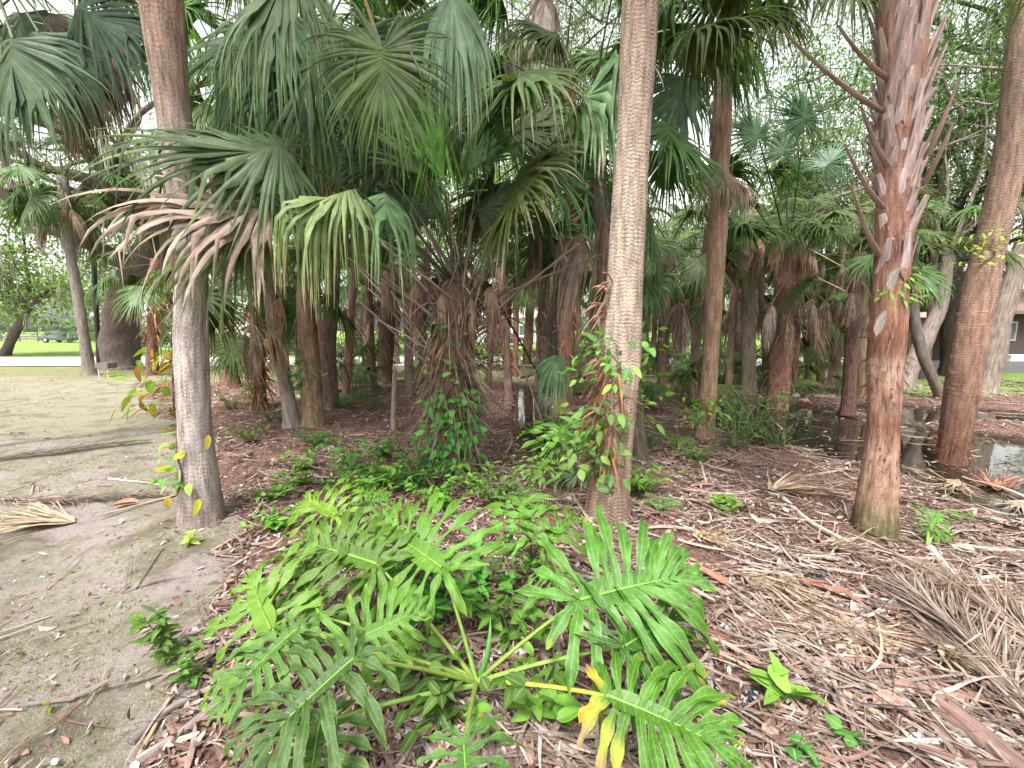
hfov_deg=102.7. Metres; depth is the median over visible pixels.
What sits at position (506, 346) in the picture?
cabbage palm
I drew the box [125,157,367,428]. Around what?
cabbage palm
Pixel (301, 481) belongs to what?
weed plant
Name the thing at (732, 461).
fallen frond
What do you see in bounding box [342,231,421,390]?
cabbage palm
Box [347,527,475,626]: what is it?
weed plant
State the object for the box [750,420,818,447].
weed plant
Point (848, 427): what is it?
water
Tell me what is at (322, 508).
split leaf philodendron
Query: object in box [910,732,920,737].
litter scrap
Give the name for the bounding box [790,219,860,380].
cabbage palm
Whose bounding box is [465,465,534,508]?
weed plant
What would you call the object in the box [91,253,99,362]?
dark pole
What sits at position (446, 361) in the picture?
climbing vine
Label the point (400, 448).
fallen branch
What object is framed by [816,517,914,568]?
fallen frond
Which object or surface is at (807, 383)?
young fan palm
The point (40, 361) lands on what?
road
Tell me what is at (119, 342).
oak tree
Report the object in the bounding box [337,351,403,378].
young fan palm
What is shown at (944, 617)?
fallen frond
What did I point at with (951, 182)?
background tree
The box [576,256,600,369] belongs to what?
cabbage palm
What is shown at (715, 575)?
palm sheath
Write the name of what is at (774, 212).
cabbage palm
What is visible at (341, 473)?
weed plant
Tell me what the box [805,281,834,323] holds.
cabbage palm
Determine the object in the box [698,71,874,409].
cabbage palm
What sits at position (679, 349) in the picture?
cabbage palm
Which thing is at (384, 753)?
twigs
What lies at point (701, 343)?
hedge
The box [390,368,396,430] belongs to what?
bare post
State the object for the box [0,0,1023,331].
sky
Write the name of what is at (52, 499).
fallen frond
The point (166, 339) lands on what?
hedge
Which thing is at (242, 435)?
weed plant
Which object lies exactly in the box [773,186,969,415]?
cabbage palm
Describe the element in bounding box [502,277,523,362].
cabbage palm
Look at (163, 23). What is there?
cabbage palm
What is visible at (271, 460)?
fallen frond
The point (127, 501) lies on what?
palm sheath
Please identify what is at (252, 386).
climbing vine
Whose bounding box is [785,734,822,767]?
weed plant
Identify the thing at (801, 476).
fallen branch
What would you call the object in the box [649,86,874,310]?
background tree
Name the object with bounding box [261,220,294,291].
cabbage palm
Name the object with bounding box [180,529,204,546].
seedling
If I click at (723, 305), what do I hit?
cabbage palm
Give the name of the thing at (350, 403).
weed plant
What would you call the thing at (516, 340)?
cabbage palm
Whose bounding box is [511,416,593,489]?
split leaf philodendron
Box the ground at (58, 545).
[0,331,1023,767]
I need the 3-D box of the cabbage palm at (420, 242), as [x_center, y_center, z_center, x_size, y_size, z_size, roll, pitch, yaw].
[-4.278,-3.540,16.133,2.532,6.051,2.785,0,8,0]
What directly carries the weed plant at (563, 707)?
on the ground at (58, 545)
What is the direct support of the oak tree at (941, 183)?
on the ground at (58, 545)
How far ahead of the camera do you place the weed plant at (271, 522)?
3.25 m
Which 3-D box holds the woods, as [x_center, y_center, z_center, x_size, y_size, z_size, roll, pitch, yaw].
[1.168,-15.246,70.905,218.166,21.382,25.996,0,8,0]
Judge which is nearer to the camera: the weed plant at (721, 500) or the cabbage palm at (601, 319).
the weed plant at (721, 500)
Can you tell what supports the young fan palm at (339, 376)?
on the ground at (58, 545)
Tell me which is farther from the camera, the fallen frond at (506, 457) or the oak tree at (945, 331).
the oak tree at (945, 331)
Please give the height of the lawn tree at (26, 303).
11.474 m
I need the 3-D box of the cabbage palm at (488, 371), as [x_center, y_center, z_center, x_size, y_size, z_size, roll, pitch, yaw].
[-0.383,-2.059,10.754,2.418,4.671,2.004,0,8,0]
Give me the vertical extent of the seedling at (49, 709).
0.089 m
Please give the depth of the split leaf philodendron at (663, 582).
1.57 m
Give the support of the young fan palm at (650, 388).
on the ground at (58, 545)
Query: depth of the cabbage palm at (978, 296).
4.89 m
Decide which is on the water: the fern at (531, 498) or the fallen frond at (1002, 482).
the fallen frond at (1002, 482)
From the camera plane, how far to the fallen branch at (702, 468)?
4.53 m
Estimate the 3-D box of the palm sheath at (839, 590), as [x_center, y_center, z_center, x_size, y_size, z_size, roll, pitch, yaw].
[1.887,1.222,2.433,0.090,0.040,0.294,-6,10,-39]
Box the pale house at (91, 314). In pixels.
[89,301,266,345]
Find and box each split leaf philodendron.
[198,487,753,767]
[281,475,398,569]
[484,496,601,610]
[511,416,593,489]
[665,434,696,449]
[903,505,956,545]
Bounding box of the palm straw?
[0,378,1023,767]
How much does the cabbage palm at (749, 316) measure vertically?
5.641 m
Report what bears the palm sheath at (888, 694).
on the ground at (58, 545)
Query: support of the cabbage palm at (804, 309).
on the ground at (58, 545)
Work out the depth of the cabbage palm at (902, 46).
2.85 m
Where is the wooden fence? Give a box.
[0,332,93,340]
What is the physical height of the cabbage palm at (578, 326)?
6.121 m
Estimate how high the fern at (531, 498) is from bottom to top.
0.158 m
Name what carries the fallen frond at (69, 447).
on the ground at (58, 545)
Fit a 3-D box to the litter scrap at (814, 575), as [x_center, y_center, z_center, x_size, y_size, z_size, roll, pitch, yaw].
[1.905,1.222,2.592,0.122,0.088,0.088,0,8,0]
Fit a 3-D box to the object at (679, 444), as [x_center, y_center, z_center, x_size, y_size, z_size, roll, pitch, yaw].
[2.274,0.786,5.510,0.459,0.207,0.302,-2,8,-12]
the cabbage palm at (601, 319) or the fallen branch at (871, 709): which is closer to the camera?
the fallen branch at (871, 709)
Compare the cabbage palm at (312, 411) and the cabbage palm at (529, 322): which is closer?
the cabbage palm at (312, 411)
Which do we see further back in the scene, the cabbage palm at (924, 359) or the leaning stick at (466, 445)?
the cabbage palm at (924, 359)
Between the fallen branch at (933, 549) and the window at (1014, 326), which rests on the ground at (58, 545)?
the fallen branch at (933, 549)
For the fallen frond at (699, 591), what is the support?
on the palm straw
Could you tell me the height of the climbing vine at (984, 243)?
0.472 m
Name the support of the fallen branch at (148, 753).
on the ground at (58, 545)
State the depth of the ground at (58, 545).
3.18 m
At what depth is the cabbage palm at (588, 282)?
9.85 m
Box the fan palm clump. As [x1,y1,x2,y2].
[51,5,663,496]
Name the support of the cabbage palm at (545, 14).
on the ground at (58, 545)
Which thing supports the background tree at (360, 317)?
on the ground at (58, 545)
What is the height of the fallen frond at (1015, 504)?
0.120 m
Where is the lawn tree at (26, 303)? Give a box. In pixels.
[0,153,249,355]
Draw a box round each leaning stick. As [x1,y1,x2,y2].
[441,357,534,435]
[461,398,471,474]
[485,280,551,399]
[505,320,555,458]
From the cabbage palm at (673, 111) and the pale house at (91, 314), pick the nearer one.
the cabbage palm at (673, 111)
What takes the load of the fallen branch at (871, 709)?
on the ground at (58, 545)
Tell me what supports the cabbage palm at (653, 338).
on the ground at (58, 545)
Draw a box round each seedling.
[41,698,53,715]
[123,605,190,666]
[165,637,205,688]
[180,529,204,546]
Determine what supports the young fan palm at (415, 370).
on the ground at (58, 545)
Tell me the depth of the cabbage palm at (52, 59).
3.93 m
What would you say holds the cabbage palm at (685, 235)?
on the ground at (58, 545)
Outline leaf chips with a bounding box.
[0,374,234,707]
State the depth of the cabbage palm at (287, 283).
10.74 m
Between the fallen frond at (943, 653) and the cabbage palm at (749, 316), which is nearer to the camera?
the fallen frond at (943, 653)
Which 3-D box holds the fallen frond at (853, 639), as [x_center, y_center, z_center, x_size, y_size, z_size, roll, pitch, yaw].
[1.754,1.246,2.188,0.691,0.101,0.881,0,8,0]
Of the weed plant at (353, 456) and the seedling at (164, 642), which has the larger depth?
the weed plant at (353, 456)
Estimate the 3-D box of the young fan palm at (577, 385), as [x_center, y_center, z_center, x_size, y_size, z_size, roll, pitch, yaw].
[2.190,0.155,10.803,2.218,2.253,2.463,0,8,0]
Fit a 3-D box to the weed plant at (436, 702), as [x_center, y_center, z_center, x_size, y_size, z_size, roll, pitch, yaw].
[-0.264,1.252,1.631,0.507,0.278,0.560,-6,9,-37]
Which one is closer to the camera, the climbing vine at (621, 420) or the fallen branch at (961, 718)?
the fallen branch at (961, 718)
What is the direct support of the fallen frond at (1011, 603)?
on the ground at (58, 545)
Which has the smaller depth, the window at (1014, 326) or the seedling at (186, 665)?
the seedling at (186, 665)
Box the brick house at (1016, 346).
[821,291,1023,360]
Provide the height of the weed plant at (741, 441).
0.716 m
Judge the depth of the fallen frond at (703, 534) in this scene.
3.07 m
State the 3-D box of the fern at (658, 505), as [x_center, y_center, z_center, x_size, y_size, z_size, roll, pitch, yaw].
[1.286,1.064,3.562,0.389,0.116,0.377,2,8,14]
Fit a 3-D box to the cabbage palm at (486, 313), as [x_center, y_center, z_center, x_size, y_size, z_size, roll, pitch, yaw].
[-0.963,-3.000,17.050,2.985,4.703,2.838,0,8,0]
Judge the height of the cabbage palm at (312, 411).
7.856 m
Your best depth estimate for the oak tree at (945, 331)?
12.90 m
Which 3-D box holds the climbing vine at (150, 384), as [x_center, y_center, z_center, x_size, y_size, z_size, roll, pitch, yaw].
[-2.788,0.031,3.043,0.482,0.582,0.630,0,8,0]
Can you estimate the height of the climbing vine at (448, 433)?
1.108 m
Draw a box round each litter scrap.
[741,687,759,702]
[804,571,822,580]
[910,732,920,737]
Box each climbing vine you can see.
[100,348,175,422]
[125,428,213,516]
[237,361,265,401]
[284,339,327,399]
[410,382,490,478]
[411,319,487,393]
[540,398,664,496]
[558,326,655,395]
[636,321,674,428]
[638,332,651,398]
[679,395,730,429]
[759,389,795,410]
[874,270,929,307]
[913,227,1023,272]
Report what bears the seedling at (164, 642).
on the ground at (58, 545)
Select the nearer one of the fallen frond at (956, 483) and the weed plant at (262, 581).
the weed plant at (262, 581)
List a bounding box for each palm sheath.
[114,498,137,505]
[691,482,717,486]
[700,567,731,586]
[801,578,862,602]
[850,598,864,627]
[872,689,906,710]
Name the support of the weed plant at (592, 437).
on the ground at (58, 545)
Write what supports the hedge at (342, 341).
on the ground at (58, 545)
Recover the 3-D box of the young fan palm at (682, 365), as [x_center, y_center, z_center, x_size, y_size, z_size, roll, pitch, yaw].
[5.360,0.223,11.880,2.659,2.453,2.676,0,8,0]
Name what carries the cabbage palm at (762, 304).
on the ground at (58, 545)
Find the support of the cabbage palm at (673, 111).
on the ground at (58, 545)
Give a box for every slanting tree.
[772,4,1023,388]
[937,0,1023,392]
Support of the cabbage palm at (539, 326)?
on the ground at (58, 545)
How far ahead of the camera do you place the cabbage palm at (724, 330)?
13.17 m
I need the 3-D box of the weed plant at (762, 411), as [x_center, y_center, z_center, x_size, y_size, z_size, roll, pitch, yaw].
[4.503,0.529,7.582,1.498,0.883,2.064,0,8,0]
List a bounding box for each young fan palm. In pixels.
[270,352,370,395]
[291,340,390,400]
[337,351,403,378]
[398,350,429,378]
[572,351,598,395]
[640,349,754,416]
[640,354,685,383]
[668,349,741,392]
[689,353,766,383]
[725,351,814,385]
[756,352,842,398]
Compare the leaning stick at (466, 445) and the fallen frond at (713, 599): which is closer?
the fallen frond at (713, 599)
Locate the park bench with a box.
[94,362,117,376]
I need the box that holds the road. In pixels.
[0,357,843,365]
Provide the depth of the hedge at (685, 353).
16.31 m
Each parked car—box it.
[38,331,77,342]
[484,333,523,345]
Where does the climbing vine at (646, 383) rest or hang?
attached to the cabbage palm at (622, 302)
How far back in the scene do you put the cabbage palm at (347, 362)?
9.43 m
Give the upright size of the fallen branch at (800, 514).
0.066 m
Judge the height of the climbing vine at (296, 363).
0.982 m
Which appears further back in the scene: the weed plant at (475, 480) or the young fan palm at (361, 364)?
the young fan palm at (361, 364)
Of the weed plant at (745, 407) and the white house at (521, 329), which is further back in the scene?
the white house at (521, 329)
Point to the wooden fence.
(19, 339)
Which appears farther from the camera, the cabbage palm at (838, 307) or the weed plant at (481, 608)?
the cabbage palm at (838, 307)
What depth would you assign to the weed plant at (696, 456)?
4.92 m
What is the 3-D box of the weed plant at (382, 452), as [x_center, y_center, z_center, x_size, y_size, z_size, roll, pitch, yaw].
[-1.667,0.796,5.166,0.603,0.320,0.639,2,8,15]
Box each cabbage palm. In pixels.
[0,0,197,177]
[0,123,149,375]
[80,212,232,375]
[87,0,474,427]
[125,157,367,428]
[128,0,257,389]
[138,0,226,529]
[157,245,321,409]
[187,0,502,409]
[226,231,324,389]
[232,253,318,370]
[240,262,296,367]
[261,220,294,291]
[289,238,343,357]
[318,255,397,372]
[333,0,481,396]
[337,227,402,397]
[340,227,431,383]
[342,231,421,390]
[349,237,367,363]
[360,205,476,389]
[385,219,433,360]
[393,264,419,363]
[421,0,808,462]
[431,251,513,357]
[452,219,544,390]
[458,196,550,399]
[463,0,714,412]
[467,269,521,355]
[474,197,579,376]
[481,249,533,364]
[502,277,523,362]
[507,214,594,378]
[512,242,556,391]
[534,300,589,352]
[553,211,602,394]
[574,0,658,524]
[576,231,586,367]
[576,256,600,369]
[580,150,800,404]
[583,0,877,439]
[593,241,604,328]
[599,252,663,376]
[643,207,686,378]
[645,203,705,382]
[647,223,702,367]
[652,188,754,398]
[660,0,1023,541]
[663,202,742,366]
[680,245,820,377]
[684,157,840,393]
[684,215,785,390]
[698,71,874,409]
[698,238,724,365]
[727,211,801,385]
[728,194,800,365]
[751,0,1023,466]
[758,190,854,381]
[772,250,821,363]
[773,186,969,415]
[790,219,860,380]
[796,287,869,390]
[798,184,970,397]
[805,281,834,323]
[806,223,926,376]
[809,223,872,386]
[812,203,934,315]
[836,196,1023,398]
[847,226,927,268]
[906,236,965,354]
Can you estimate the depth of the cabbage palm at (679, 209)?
16.10 m
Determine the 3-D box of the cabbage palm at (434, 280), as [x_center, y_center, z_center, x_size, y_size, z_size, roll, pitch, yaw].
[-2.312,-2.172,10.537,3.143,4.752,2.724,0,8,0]
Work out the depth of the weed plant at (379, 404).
8.37 m
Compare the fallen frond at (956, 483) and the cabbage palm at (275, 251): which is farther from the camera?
the cabbage palm at (275, 251)
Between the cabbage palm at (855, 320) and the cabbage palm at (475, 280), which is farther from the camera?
the cabbage palm at (475, 280)
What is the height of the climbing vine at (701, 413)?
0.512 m
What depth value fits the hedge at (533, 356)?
16.50 m
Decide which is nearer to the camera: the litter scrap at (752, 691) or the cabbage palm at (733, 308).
the litter scrap at (752, 691)
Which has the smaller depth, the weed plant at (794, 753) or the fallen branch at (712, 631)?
the weed plant at (794, 753)
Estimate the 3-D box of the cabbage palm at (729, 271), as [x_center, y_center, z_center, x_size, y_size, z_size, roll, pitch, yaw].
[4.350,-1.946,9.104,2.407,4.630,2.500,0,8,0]
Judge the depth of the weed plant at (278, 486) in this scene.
3.86 m
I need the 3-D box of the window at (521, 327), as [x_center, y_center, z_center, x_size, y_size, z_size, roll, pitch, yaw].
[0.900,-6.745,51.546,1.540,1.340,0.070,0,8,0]
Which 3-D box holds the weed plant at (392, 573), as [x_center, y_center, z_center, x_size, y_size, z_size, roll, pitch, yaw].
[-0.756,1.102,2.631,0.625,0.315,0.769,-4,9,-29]
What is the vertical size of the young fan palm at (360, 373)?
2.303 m
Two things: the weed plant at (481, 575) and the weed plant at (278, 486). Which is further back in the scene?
the weed plant at (278, 486)
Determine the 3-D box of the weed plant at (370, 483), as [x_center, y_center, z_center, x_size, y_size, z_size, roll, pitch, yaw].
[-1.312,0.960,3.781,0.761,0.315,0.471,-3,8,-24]
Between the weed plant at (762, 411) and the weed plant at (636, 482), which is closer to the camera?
the weed plant at (636, 482)
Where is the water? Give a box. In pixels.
[512,387,1023,519]
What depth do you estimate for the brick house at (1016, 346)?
18.92 m
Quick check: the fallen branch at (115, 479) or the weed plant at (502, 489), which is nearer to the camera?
the weed plant at (502, 489)
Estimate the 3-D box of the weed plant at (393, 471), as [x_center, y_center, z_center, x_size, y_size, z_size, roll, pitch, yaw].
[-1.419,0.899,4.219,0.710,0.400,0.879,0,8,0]
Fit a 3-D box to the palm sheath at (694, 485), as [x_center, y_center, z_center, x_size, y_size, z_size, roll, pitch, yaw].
[1.902,0.999,4.051,0.303,0.028,0.060,-2,8,-15]
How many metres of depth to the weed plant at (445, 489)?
3.68 m
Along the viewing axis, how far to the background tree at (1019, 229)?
19.00 m
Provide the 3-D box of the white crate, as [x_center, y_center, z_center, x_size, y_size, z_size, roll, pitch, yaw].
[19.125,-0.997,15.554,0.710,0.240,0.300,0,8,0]
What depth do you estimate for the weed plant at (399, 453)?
4.59 m
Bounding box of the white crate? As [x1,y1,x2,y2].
[1006,354,1023,360]
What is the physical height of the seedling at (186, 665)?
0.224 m
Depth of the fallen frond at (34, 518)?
3.40 m
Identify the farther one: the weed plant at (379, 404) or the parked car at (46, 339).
the parked car at (46, 339)
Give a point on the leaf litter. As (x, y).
(180, 762)
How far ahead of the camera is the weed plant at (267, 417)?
7.10 m
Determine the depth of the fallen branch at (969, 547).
2.94 m
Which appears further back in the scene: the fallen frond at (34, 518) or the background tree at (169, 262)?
the background tree at (169, 262)
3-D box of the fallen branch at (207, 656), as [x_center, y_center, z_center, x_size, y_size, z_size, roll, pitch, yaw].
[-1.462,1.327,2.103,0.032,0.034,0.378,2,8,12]
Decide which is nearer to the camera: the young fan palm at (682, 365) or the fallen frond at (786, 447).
the fallen frond at (786, 447)
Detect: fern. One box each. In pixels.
[491,485,552,506]
[639,492,681,510]
[712,493,741,503]
[943,508,977,521]
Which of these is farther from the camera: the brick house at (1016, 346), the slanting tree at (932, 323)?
the brick house at (1016, 346)
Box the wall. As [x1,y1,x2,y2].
[932,361,1023,372]
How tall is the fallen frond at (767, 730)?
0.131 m
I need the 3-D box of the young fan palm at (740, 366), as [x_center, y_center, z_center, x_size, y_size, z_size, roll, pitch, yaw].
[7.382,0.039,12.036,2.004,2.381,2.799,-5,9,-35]
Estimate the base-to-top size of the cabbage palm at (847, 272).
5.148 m
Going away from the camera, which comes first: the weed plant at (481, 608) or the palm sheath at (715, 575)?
the weed plant at (481, 608)
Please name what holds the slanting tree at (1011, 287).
on the ground at (58, 545)
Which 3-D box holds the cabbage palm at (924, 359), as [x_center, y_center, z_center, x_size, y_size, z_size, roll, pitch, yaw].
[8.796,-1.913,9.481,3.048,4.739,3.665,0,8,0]
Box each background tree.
[21,112,291,353]
[272,209,479,349]
[419,107,607,355]
[503,137,770,319]
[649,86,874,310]
[757,111,1019,311]
[1007,213,1023,293]
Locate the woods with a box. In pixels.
[0,250,923,339]
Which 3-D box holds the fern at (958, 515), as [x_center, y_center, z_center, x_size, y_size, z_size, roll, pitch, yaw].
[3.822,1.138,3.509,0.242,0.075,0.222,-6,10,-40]
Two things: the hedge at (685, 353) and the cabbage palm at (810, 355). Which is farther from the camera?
the hedge at (685, 353)
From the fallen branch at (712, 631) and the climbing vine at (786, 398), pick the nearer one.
the fallen branch at (712, 631)
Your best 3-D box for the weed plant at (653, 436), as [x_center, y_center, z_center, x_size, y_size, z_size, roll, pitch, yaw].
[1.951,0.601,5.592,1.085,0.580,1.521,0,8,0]
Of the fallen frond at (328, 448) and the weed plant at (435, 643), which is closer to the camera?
the weed plant at (435, 643)
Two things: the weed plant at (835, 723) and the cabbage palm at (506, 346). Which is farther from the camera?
the cabbage palm at (506, 346)
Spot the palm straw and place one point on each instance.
(926, 750)
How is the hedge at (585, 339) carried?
on the ground at (58, 545)
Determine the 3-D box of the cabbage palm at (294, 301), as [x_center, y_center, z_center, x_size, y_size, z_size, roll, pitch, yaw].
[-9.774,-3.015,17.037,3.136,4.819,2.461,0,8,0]
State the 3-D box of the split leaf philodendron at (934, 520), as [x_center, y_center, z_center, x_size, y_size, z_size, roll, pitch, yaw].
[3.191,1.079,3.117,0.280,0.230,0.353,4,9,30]
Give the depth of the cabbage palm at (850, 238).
16.27 m
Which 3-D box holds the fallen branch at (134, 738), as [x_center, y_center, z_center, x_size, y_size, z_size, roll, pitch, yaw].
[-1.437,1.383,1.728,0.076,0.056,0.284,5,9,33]
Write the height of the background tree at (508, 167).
15.239 m
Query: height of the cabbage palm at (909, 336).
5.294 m
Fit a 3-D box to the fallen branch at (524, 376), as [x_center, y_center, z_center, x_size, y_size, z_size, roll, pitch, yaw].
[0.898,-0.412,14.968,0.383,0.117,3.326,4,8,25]
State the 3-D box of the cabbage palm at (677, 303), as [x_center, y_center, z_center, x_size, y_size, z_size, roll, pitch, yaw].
[3.423,-2.094,8.650,3.868,5.076,4.220,0,8,0]
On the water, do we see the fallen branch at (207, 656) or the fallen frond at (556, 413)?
the fallen frond at (556, 413)
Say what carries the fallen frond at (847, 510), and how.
on the ground at (58, 545)
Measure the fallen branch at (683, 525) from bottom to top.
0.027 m
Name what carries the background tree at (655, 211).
on the ground at (58, 545)
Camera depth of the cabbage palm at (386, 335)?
11.89 m
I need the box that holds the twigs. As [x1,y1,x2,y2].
[0,409,1023,767]
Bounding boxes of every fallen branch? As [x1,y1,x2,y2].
[38,493,167,498]
[108,478,159,484]
[127,684,211,745]
[134,683,177,760]
[136,676,264,766]
[199,619,251,661]
[361,443,420,450]
[520,371,534,378]
[549,504,649,519]
[652,506,753,549]
[676,610,730,642]
[698,454,706,481]
[727,579,965,701]
[781,497,852,543]
[800,469,859,477]
[805,665,909,737]
[927,545,1003,609]
[928,693,1023,767]
[947,544,1023,555]
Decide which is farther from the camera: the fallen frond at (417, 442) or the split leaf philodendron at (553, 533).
the fallen frond at (417, 442)
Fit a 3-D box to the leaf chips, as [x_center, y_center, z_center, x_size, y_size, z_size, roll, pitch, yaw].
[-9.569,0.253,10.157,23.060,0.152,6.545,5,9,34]
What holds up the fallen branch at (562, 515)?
on the ground at (58, 545)
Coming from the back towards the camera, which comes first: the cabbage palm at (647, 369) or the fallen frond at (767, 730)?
the cabbage palm at (647, 369)
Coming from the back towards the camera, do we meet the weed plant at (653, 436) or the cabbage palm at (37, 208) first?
the cabbage palm at (37, 208)
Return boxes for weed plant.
[211,383,250,409]
[214,423,270,442]
[231,471,297,502]
[236,394,299,422]
[240,497,311,530]
[244,577,267,615]
[269,448,318,470]
[281,469,316,487]
[282,421,342,449]
[297,436,391,470]
[317,456,405,494]
[324,386,371,408]
[324,465,414,502]
[338,450,411,488]
[343,511,456,589]
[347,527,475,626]
[348,388,400,409]
[356,433,407,457]
[356,624,443,688]
[358,427,430,468]
[361,637,525,755]
[378,451,453,491]
[401,467,472,508]
[412,514,546,609]
[435,451,522,490]
[459,568,572,654]
[463,635,581,727]
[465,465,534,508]
[569,417,593,446]
[630,456,688,494]
[644,409,713,448]
[661,390,805,449]
[670,439,725,461]
[693,379,781,414]
[698,387,825,426]
[703,493,748,515]
[744,649,828,706]
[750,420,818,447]
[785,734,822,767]
[824,713,868,750]
[975,437,1022,449]
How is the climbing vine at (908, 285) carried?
attached to the cabbage palm at (902, 46)
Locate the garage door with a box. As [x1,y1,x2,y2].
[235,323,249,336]
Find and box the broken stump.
[363,325,369,378]
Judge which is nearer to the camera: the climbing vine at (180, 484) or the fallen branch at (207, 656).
the fallen branch at (207, 656)
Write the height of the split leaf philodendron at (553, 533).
0.491 m
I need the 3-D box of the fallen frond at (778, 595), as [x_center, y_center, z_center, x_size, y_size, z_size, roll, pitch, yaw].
[1.617,1.179,2.535,0.596,0.156,1.240,-1,8,-7]
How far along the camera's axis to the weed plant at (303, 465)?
4.73 m
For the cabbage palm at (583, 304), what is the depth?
18.20 m
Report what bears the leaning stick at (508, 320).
on the ground at (58, 545)
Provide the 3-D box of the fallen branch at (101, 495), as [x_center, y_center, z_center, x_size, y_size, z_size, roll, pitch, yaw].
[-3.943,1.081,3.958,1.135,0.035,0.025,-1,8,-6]
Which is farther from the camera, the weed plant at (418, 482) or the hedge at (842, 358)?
the hedge at (842, 358)
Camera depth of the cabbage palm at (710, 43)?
4.13 m
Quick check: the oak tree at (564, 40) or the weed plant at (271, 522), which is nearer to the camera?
the weed plant at (271, 522)
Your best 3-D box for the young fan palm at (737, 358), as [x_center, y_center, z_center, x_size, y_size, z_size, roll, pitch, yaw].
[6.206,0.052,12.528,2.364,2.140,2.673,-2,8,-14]
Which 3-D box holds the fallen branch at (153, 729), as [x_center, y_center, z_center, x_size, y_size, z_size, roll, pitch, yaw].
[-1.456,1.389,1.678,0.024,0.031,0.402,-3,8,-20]
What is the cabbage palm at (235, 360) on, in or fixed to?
on the ground at (58, 545)
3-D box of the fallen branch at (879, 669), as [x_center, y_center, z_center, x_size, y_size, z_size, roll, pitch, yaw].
[1.599,1.296,2.145,0.108,0.044,1.064,-5,9,-33]
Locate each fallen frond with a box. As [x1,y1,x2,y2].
[0,438,153,460]
[0,488,172,507]
[0,494,175,532]
[253,449,305,468]
[316,443,335,451]
[406,436,427,446]
[488,440,522,462]
[539,405,583,419]
[544,484,592,522]
[678,538,896,657]
[687,568,724,600]
[688,522,751,553]
[688,585,874,693]
[723,451,769,468]
[748,577,933,687]
[761,697,856,767]
[767,470,856,498]
[772,424,816,453]
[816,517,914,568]
[830,494,925,535]
[861,563,1023,715]
[896,551,1023,641]
[900,464,1023,501]
[907,554,1022,613]
[937,633,1023,697]
[960,466,1023,489]
[967,492,1023,513]
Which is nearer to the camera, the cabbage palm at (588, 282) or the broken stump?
the cabbage palm at (588, 282)
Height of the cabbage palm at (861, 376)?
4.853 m
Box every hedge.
[42,318,94,342]
[140,324,172,346]
[266,330,413,354]
[415,334,582,368]
[533,319,601,359]
[580,335,759,370]
[649,320,760,358]
[827,339,843,366]
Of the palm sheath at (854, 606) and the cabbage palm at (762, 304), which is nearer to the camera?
the palm sheath at (854, 606)
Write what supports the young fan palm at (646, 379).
on the ground at (58, 545)
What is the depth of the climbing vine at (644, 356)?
4.64 m
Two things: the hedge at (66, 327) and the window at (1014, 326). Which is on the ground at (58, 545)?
the hedge at (66, 327)
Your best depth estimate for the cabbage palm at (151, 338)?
13.93 m
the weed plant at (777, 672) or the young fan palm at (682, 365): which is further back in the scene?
the young fan palm at (682, 365)
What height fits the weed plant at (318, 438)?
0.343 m
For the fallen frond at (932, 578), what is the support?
on the palm straw
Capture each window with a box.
[519,325,524,335]
[1010,321,1018,340]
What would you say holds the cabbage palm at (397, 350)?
on the ground at (58, 545)
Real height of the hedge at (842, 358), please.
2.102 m
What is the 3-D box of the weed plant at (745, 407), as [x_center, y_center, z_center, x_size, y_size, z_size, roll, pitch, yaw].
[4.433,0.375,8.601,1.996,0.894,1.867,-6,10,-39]
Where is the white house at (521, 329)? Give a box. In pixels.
[477,309,536,341]
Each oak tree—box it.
[0,1,222,370]
[480,0,621,355]
[709,0,1003,380]
[752,0,1023,375]
[780,0,1010,378]
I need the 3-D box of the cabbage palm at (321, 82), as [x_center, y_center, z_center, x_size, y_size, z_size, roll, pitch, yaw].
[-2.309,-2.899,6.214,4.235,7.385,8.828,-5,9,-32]
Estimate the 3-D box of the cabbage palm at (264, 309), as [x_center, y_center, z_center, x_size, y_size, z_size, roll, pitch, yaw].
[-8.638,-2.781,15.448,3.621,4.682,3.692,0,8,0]
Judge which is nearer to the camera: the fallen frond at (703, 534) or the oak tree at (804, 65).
the fallen frond at (703, 534)
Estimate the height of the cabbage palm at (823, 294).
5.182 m
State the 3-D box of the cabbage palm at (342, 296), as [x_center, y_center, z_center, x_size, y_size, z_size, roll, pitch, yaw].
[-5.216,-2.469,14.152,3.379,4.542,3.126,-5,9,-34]
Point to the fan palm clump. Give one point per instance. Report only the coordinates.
(227, 231)
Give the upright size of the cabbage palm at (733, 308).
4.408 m
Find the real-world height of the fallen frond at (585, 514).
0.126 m
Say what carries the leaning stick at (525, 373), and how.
on the ground at (58, 545)
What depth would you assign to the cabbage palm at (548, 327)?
13.28 m
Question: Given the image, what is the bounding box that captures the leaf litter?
[0,378,1023,767]
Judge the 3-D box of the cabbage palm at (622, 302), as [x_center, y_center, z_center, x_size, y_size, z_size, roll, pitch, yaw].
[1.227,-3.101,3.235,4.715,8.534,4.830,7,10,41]
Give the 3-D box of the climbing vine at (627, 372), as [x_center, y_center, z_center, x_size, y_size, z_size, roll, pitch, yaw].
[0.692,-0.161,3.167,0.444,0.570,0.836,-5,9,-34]
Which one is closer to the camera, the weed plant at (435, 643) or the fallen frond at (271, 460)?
the weed plant at (435, 643)
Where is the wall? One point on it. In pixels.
(1013, 366)

